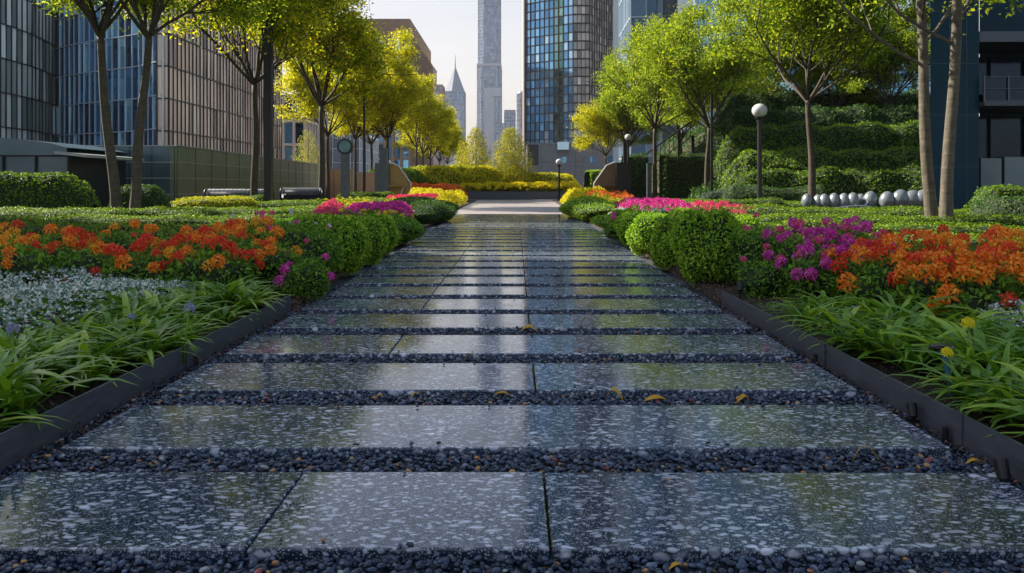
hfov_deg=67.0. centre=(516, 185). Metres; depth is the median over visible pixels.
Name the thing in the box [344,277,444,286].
path slab
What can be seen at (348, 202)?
flower bed
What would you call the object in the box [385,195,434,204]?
bush
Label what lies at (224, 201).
hedge
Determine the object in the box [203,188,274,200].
bench
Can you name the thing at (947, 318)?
strap leaf plant
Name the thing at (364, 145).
square post
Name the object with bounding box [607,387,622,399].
fallen leaf
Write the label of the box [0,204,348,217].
hedge
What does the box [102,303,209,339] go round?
strap leaf plant
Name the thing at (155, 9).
broadleaf tree
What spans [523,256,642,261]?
path slab
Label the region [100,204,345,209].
hedge
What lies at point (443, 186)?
flower bed
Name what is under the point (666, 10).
slate building
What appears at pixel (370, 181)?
curved wall
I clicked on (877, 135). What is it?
slope hedge
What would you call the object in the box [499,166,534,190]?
shrub
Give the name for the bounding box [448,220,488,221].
path slab
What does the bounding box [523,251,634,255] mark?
path slab
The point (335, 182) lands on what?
sandstone wall
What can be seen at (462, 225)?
path slab
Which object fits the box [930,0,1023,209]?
navy building
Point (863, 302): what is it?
strap leaf plant
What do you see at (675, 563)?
fallen leaf
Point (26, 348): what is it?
strap leaf plant
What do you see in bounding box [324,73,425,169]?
broadleaf tree
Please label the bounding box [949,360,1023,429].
strap leaf plant
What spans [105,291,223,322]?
strap leaf plant
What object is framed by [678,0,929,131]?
glass building
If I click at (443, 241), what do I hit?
path slab
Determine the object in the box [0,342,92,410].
strap leaf plant
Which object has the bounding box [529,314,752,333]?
path slab
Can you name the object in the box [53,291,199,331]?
strap leaf plant
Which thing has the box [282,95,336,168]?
office block
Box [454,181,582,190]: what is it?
flower bed
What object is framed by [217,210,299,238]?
flowering bush
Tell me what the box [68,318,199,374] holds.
strap leaf plant
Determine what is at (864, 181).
slope hedge
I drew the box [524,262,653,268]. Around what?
path slab
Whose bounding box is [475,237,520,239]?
path slab
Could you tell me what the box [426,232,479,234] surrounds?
path slab
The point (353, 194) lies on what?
hedge
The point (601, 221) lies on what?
bush
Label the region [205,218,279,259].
flowering plant
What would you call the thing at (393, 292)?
path slab
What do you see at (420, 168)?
shrub
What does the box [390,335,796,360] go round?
path slab
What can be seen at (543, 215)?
path slab
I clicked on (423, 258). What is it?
path slab
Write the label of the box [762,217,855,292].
flowering plant
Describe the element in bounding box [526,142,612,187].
podium
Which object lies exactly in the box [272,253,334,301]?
flowering bush
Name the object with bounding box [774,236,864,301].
flowering plant
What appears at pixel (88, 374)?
strap leaf plant
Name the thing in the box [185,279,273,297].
strap leaf plant
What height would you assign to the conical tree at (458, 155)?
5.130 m
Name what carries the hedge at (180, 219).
on the planting bed at (70, 390)
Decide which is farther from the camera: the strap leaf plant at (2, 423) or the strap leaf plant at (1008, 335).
the strap leaf plant at (1008, 335)
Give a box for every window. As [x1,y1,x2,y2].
[590,157,594,162]
[608,156,612,161]
[979,57,985,101]
[979,117,985,157]
[989,57,1019,77]
[989,117,1019,157]
[1023,117,1023,156]
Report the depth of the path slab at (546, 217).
24.52 m
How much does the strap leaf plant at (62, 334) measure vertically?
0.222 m
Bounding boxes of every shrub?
[401,167,430,183]
[410,165,427,171]
[421,165,464,184]
[450,164,471,174]
[461,165,501,190]
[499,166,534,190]
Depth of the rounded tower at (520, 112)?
596.01 m
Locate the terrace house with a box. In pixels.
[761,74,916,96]
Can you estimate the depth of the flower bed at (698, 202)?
20.26 m
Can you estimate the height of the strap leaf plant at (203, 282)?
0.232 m
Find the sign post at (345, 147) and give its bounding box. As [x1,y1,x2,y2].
[337,139,353,197]
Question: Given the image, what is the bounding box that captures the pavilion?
[0,138,143,207]
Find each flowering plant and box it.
[0,219,56,247]
[0,223,103,263]
[0,224,61,302]
[42,240,144,297]
[71,219,168,257]
[99,237,196,298]
[129,223,213,248]
[136,225,230,260]
[158,233,264,293]
[186,224,255,249]
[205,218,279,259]
[224,216,276,242]
[227,224,303,293]
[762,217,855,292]
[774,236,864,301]
[807,218,894,252]
[816,215,896,247]
[819,233,908,302]
[836,233,942,310]
[876,228,947,256]
[885,224,987,271]
[886,248,1003,316]
[924,243,1023,327]
[937,225,1023,277]
[952,241,1023,333]
[965,224,1023,264]
[987,270,1023,327]
[992,240,1023,271]
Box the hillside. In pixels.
[652,131,722,192]
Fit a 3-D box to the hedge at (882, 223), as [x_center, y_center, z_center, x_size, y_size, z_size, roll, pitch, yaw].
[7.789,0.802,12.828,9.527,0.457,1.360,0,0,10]
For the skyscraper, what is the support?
on the ground
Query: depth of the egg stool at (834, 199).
24.14 m
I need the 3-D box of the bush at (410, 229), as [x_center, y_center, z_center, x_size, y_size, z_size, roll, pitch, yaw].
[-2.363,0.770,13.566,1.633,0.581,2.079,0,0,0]
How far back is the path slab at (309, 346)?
4.82 m
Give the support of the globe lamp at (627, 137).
on the planting bed at (878, 367)
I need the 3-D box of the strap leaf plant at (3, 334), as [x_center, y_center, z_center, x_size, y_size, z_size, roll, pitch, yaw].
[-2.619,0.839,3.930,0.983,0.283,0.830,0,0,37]
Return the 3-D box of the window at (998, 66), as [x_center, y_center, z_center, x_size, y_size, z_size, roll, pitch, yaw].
[16.506,-3.535,26.145,1.000,1.615,0.090,0,0,0]
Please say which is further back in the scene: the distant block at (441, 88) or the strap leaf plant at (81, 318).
the distant block at (441, 88)
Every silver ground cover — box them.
[0,263,199,340]
[975,293,1023,335]
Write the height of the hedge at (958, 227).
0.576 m
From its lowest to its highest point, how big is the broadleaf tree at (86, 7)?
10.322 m
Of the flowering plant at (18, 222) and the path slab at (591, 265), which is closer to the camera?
the flowering plant at (18, 222)
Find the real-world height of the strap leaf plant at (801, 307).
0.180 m
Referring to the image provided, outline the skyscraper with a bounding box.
[477,0,501,166]
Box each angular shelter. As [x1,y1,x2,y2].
[375,162,411,194]
[593,161,630,194]
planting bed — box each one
[0,200,476,432]
[553,200,1023,444]
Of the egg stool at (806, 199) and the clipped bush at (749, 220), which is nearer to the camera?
the clipped bush at (749, 220)
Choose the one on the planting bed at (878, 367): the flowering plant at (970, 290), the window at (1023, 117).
the flowering plant at (970, 290)
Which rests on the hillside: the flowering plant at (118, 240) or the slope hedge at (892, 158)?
the slope hedge at (892, 158)
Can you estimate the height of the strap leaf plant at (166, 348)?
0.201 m
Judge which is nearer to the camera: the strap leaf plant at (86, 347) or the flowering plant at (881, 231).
the strap leaf plant at (86, 347)
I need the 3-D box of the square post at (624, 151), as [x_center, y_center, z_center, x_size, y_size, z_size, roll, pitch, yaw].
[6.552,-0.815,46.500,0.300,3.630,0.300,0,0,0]
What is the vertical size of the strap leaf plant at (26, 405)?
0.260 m
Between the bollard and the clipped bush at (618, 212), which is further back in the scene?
the bollard
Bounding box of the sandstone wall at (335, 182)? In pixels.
[325,169,353,198]
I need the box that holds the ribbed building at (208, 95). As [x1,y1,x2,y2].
[156,0,281,158]
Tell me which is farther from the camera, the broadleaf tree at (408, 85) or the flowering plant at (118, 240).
the broadleaf tree at (408, 85)
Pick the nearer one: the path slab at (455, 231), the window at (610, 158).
the path slab at (455, 231)
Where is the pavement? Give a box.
[456,200,562,213]
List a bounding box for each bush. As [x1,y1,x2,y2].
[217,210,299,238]
[247,214,362,225]
[261,208,346,275]
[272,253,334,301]
[286,212,325,233]
[316,214,372,276]
[323,214,338,222]
[350,213,426,244]
[351,215,389,265]
[364,212,400,254]
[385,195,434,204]
[410,198,458,223]
[558,195,617,220]
[590,211,652,228]
[601,212,620,240]
[608,207,632,234]
[613,209,646,246]
[625,211,668,257]
[649,215,678,269]
[667,207,690,217]
[669,206,742,286]
[721,213,798,284]
[733,214,762,235]
[735,254,793,296]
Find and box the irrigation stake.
[928,343,954,396]
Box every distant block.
[433,67,436,164]
[436,84,444,164]
[504,110,515,163]
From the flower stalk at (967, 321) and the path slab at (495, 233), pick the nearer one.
the flower stalk at (967, 321)
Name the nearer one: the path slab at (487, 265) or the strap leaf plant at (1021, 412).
the strap leaf plant at (1021, 412)
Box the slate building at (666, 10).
[660,0,677,146]
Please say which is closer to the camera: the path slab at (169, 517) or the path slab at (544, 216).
the path slab at (169, 517)
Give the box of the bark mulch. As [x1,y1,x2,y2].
[0,241,1023,566]
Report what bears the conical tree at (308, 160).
on the ground
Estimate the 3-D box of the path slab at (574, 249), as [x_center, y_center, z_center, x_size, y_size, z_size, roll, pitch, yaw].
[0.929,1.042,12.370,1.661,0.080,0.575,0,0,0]
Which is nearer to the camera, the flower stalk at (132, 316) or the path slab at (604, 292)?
the flower stalk at (132, 316)
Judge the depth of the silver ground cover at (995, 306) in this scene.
4.83 m
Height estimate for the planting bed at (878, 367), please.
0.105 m
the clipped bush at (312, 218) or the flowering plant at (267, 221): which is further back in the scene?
the clipped bush at (312, 218)
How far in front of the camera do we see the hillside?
62.64 m
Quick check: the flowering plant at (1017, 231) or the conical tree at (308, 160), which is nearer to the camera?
the flowering plant at (1017, 231)
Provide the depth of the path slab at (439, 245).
12.97 m
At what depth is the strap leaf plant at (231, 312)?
5.40 m
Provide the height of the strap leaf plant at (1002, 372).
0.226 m
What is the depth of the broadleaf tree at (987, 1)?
17.19 m
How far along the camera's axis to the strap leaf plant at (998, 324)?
4.52 m
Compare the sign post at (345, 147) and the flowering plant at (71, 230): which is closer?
the flowering plant at (71, 230)
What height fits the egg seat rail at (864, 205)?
0.664 m
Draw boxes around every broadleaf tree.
[31,0,150,207]
[99,0,305,210]
[157,0,358,195]
[241,0,421,199]
[273,45,389,199]
[316,44,406,192]
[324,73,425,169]
[336,26,432,162]
[392,95,460,165]
[398,72,455,165]
[402,92,458,165]
[417,124,466,164]
[441,120,469,164]
[567,98,642,164]
[582,46,666,146]
[586,13,730,197]
[618,84,716,153]
[624,0,787,190]
[654,33,776,159]
[682,0,933,200]
[740,13,830,96]
[787,6,896,108]
[802,0,1016,218]
[821,2,929,105]
[852,0,970,218]
[942,0,1023,18]
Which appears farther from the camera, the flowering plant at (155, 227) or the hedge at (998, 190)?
the hedge at (998, 190)
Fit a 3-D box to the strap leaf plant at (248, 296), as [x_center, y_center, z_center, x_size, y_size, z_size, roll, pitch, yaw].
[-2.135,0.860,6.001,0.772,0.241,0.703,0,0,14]
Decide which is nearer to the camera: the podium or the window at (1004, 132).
the window at (1004, 132)
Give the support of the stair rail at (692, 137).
on the hillside
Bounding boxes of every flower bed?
[313,198,344,214]
[317,196,373,204]
[336,207,419,222]
[341,200,414,218]
[384,193,443,201]
[409,187,467,205]
[411,182,468,199]
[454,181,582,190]
[560,186,608,203]
[586,189,633,204]
[615,196,702,211]
[642,207,672,213]
[690,199,753,214]
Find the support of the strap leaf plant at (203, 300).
on the planting bed at (70, 390)
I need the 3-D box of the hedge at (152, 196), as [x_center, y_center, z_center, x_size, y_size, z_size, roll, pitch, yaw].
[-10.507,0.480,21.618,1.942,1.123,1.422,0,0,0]
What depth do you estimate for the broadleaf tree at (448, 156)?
99.44 m
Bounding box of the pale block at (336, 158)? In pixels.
[332,132,378,171]
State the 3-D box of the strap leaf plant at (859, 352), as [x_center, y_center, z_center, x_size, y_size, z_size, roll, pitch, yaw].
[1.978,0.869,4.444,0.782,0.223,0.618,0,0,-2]
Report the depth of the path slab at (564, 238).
14.75 m
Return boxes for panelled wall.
[87,145,175,200]
[170,145,318,201]
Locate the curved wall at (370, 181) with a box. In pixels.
[350,172,374,192]
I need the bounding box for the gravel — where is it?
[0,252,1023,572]
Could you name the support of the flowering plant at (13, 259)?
on the planting bed at (70, 390)
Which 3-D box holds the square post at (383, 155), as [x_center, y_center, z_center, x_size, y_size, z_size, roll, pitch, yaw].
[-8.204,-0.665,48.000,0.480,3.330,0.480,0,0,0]
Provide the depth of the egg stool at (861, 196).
24.15 m
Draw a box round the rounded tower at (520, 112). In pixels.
[517,90,526,165]
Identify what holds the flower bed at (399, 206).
on the planting bed at (70, 390)
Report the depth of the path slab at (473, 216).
25.35 m
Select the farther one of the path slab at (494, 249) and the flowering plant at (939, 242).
the path slab at (494, 249)
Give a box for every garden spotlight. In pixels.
[736,281,744,298]
[906,402,919,425]
[992,458,1013,485]
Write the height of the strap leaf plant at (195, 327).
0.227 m
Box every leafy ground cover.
[0,244,256,333]
[746,288,898,316]
[821,250,1023,323]
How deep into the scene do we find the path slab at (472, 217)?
24.52 m
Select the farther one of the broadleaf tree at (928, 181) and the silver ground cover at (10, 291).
the broadleaf tree at (928, 181)
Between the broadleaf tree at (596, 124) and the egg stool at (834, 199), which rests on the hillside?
the broadleaf tree at (596, 124)
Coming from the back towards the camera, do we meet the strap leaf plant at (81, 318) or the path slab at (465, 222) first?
the path slab at (465, 222)
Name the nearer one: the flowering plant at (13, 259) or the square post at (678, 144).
the flowering plant at (13, 259)
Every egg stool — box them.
[801,194,811,206]
[812,194,820,206]
[820,194,829,207]
[829,193,839,207]
[839,193,848,205]
[848,192,859,207]
[858,194,863,204]
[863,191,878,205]
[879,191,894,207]
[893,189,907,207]
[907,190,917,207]
[918,190,923,207]
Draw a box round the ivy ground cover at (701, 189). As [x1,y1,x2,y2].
[652,116,979,198]
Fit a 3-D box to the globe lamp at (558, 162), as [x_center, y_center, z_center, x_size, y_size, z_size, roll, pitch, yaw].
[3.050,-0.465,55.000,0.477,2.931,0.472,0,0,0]
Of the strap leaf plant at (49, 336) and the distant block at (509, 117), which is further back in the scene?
the distant block at (509, 117)
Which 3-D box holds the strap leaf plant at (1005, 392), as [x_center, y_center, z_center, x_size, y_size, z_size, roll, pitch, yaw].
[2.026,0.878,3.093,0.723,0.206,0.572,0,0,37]
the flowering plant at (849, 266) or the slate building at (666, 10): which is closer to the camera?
the flowering plant at (849, 266)
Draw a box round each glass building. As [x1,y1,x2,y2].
[0,0,55,141]
[55,0,163,144]
[613,0,659,162]
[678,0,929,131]
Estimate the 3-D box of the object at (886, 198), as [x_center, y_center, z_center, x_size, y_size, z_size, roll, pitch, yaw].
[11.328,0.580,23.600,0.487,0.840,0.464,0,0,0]
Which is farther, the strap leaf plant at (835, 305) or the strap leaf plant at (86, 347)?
the strap leaf plant at (835, 305)
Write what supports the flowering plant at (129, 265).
on the planting bed at (70, 390)
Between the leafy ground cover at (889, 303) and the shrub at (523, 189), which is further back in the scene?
the shrub at (523, 189)
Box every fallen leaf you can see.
[520,324,537,331]
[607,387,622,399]
[644,395,665,400]
[669,561,682,569]
[736,394,748,402]
[965,458,979,463]
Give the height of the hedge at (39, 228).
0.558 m
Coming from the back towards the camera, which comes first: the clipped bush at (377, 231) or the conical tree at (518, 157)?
the conical tree at (518, 157)
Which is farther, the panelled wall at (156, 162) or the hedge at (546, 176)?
the hedge at (546, 176)
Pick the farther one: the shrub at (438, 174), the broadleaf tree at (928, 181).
the shrub at (438, 174)
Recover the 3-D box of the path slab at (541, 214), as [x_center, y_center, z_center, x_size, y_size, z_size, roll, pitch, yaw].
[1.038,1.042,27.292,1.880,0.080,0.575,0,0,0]
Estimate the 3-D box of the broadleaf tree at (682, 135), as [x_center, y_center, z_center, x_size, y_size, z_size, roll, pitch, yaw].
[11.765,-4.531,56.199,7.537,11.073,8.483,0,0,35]
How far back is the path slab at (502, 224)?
19.81 m
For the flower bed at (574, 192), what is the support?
on the planting bed at (878, 367)
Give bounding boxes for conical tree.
[291,129,325,162]
[452,140,469,164]
[458,127,494,169]
[484,124,537,187]
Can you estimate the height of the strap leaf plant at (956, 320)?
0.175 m
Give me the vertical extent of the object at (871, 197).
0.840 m
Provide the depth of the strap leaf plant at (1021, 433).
2.81 m
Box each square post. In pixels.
[264,2,272,201]
[363,92,365,191]
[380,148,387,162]
[623,142,626,161]
[677,133,679,160]
[710,94,713,191]
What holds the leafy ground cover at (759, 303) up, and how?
on the planting bed at (878, 367)
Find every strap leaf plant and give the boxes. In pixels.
[0,324,115,385]
[0,325,68,353]
[0,325,96,377]
[0,331,121,395]
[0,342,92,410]
[0,357,138,428]
[0,384,67,428]
[4,304,126,336]
[6,323,97,358]
[10,328,136,386]
[13,316,129,343]
[14,330,159,381]
[15,332,77,363]
[16,342,153,390]
[38,321,191,368]
[46,313,130,343]
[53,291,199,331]
[56,301,161,346]
[65,285,206,322]
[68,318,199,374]
[85,314,199,356]
[86,290,227,323]
[89,318,219,356]
[96,293,209,312]
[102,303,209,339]
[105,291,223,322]
[105,293,229,333]
[110,309,168,322]
[119,306,232,347]
[141,290,238,318]
[157,280,248,313]
[168,276,272,312]
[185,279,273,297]
[194,281,283,307]
[194,299,265,325]
[195,279,296,315]
[199,277,279,292]
[236,281,289,306]
[757,298,852,331]
[769,292,841,311]
[772,305,908,343]
[783,294,869,322]
[788,288,863,306]
[797,316,901,359]
[802,308,928,343]
[810,291,872,312]
[812,314,967,363]
[823,308,937,350]
[829,290,910,311]
[830,300,920,327]
[831,295,898,312]
[832,290,975,325]
[844,308,972,352]
[851,327,1012,374]
[861,304,987,331]
[871,323,1021,374]
[875,301,1023,345]
[876,325,1023,382]
[880,349,1023,423]
[888,314,1023,375]
[895,339,1023,399]
[897,295,1016,323]
[925,307,1023,337]
[925,369,1023,430]
[939,333,1023,376]
[942,315,1001,333]
[942,371,1023,414]
[945,376,1023,417]
[947,305,1023,336]
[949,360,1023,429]
[952,324,1023,360]
[959,316,1023,348]
[964,342,1023,383]
[965,405,1023,419]
[982,424,1023,438]
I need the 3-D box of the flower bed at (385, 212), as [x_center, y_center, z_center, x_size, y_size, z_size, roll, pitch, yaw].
[-2.980,0.756,15.868,2.221,0.559,5.090,0,0,-10]
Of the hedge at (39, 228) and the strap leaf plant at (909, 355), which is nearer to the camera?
the strap leaf plant at (909, 355)
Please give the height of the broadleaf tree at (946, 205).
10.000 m
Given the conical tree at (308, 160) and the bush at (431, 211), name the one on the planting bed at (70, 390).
the bush at (431, 211)
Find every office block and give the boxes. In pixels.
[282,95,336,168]
[308,19,432,168]
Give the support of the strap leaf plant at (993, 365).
on the planting bed at (878, 367)
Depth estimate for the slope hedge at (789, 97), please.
45.02 m
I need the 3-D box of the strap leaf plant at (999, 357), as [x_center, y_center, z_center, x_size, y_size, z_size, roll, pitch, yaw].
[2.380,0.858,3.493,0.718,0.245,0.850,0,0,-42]
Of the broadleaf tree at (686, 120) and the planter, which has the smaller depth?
the broadleaf tree at (686, 120)
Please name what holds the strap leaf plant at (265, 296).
on the planting bed at (70, 390)
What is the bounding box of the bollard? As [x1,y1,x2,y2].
[646,163,651,197]
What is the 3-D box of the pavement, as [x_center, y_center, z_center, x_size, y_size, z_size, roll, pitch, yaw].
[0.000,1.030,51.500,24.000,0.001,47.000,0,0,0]
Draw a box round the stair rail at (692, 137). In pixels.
[644,120,694,164]
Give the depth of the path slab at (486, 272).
8.95 m
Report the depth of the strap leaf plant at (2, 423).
2.97 m
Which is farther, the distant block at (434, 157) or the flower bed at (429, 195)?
the distant block at (434, 157)
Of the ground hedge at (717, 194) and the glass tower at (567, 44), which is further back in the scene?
the glass tower at (567, 44)
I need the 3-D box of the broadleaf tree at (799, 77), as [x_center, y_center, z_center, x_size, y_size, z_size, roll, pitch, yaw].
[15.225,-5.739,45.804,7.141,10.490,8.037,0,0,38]
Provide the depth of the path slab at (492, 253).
11.46 m
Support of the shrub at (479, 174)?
on the ground
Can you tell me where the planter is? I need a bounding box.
[466,191,566,199]
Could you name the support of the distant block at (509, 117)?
on the ground
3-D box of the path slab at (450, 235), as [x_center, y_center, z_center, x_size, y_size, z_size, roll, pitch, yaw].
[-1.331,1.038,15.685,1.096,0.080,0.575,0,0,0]
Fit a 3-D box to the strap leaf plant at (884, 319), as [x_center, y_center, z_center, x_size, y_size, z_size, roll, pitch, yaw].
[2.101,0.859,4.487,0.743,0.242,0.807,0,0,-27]
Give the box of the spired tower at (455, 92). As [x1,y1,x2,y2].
[445,57,465,165]
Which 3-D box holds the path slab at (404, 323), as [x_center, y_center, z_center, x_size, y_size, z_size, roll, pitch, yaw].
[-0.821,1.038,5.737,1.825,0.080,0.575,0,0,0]
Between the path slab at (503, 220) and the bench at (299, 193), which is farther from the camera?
the bench at (299, 193)
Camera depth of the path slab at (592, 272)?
8.94 m
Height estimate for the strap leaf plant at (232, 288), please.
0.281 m
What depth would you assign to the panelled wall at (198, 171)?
37.82 m
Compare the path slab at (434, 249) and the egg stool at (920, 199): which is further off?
the egg stool at (920, 199)
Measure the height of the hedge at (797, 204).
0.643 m
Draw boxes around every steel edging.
[0,295,290,474]
[722,291,1023,486]
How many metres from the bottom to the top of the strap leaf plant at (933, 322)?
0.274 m
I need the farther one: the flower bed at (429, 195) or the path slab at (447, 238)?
the flower bed at (429, 195)
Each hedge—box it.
[0,171,102,210]
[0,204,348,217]
[0,211,332,226]
[0,219,289,235]
[0,227,216,247]
[13,213,305,219]
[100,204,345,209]
[107,183,172,208]
[169,196,386,207]
[171,195,257,208]
[219,194,263,200]
[336,191,395,198]
[528,172,575,190]
[583,169,601,188]
[621,153,648,197]
[645,203,972,217]
[658,153,713,198]
[663,198,917,208]
[698,188,727,199]
[705,86,929,140]
[712,196,785,205]
[713,102,918,158]
[713,119,919,176]
[716,163,922,197]
[719,183,829,201]
[720,143,920,184]
[731,211,1023,228]
[733,213,985,219]
[760,217,1023,237]
[768,231,1019,251]
[873,222,1022,228]
[962,184,1023,208]
[968,194,1023,217]
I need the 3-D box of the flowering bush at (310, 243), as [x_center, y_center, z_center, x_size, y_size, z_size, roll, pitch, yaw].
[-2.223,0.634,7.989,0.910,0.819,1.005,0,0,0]
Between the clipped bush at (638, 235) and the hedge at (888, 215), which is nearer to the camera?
the clipped bush at (638, 235)
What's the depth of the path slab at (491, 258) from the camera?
10.58 m
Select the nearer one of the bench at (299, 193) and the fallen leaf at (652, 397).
the fallen leaf at (652, 397)
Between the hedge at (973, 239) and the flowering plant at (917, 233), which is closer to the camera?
the flowering plant at (917, 233)
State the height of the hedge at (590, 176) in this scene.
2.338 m
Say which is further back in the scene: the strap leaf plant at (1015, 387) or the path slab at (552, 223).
the path slab at (552, 223)
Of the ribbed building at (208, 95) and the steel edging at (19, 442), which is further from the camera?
the ribbed building at (208, 95)
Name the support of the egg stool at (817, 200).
on the planting bed at (878, 367)
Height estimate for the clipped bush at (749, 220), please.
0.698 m
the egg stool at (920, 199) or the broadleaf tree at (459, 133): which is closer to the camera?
the egg stool at (920, 199)
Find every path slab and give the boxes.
[0,472,301,564]
[60,405,950,458]
[160,363,534,398]
[225,335,402,360]
[247,472,548,564]
[270,314,528,333]
[301,299,428,313]
[327,287,436,298]
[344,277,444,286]
[359,269,450,276]
[372,262,456,268]
[383,256,460,261]
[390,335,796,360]
[391,251,464,255]
[399,247,467,251]
[406,243,470,247]
[411,240,473,243]
[417,237,475,239]
[422,234,477,236]
[422,299,720,313]
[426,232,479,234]
[429,230,481,231]
[432,228,482,229]
[432,286,525,298]
[436,226,484,227]
[438,224,485,225]
[441,277,524,286]
[443,221,487,222]
[443,223,486,223]
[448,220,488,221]
[448,269,523,276]
[451,219,489,219]
[452,218,490,218]
[453,217,491,217]
[454,216,492,216]
[454,262,523,268]
[455,215,492,215]
[457,214,493,214]
[459,256,522,261]
[463,251,522,255]
[466,247,521,250]
[470,243,521,246]
[473,240,520,242]
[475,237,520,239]
[477,234,520,236]
[479,232,520,234]
[481,230,519,231]
[483,228,519,229]
[484,226,519,227]
[486,224,519,225]
[487,223,519,223]
[488,222,519,222]
[489,220,518,221]
[519,214,563,214]
[519,215,567,215]
[519,216,569,216]
[519,217,574,217]
[519,218,576,218]
[519,219,577,220]
[520,220,582,221]
[520,221,584,222]
[520,223,585,223]
[520,224,589,225]
[520,226,592,227]
[520,228,595,230]
[521,230,598,231]
[521,232,601,233]
[521,234,606,236]
[521,237,610,240]
[522,240,616,242]
[522,243,621,246]
[522,247,628,251]
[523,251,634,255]
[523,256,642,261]
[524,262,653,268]
[524,269,665,276]
[525,277,680,286]
[526,287,697,298]
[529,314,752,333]
[534,363,857,398]
[544,473,1023,564]
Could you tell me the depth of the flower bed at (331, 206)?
18.12 m
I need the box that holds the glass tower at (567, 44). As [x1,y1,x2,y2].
[523,0,612,169]
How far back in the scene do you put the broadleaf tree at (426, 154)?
85.85 m
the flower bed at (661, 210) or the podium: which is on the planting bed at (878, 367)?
the flower bed at (661, 210)
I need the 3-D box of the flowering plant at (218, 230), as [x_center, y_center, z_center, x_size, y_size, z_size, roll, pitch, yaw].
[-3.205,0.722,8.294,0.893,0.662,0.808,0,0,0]
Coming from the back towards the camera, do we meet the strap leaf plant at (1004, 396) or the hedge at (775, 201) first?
the hedge at (775, 201)
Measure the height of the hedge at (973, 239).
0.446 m
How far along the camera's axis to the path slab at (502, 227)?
18.71 m
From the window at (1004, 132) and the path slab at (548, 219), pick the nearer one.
the path slab at (548, 219)
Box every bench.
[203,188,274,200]
[280,187,323,199]
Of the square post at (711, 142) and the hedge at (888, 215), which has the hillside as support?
the square post at (711, 142)
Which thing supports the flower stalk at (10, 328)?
on the planting bed at (70, 390)
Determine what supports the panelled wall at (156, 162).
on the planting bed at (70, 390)
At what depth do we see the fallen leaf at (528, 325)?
5.40 m
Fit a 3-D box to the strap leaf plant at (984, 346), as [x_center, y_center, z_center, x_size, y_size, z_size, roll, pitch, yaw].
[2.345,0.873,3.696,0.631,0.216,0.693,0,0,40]
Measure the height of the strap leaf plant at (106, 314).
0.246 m
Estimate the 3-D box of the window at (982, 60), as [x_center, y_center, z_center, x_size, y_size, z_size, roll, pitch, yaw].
[15.356,-3.535,26.145,1.000,1.615,0.090,0,0,0]
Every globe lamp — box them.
[556,159,561,199]
[625,134,630,161]
[752,104,766,199]
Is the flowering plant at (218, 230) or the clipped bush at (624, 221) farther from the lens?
the clipped bush at (624, 221)
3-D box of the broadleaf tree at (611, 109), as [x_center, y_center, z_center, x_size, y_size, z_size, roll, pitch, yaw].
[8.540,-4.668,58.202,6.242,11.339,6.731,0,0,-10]
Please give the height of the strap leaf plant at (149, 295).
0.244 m
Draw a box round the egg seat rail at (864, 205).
[820,201,879,208]
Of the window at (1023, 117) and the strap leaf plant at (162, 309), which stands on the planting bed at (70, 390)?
the strap leaf plant at (162, 309)
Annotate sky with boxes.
[282,0,979,162]
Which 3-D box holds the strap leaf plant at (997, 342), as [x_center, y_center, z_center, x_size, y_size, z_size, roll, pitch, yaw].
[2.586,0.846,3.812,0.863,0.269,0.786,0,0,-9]
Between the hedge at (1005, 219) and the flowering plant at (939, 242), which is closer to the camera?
the flowering plant at (939, 242)
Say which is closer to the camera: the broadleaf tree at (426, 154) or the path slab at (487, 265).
the path slab at (487, 265)
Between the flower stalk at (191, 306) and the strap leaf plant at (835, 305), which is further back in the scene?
the strap leaf plant at (835, 305)
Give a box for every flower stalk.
[6,323,19,370]
[127,313,135,332]
[183,303,195,361]
[941,347,964,412]
[960,317,974,359]
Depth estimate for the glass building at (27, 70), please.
84.96 m

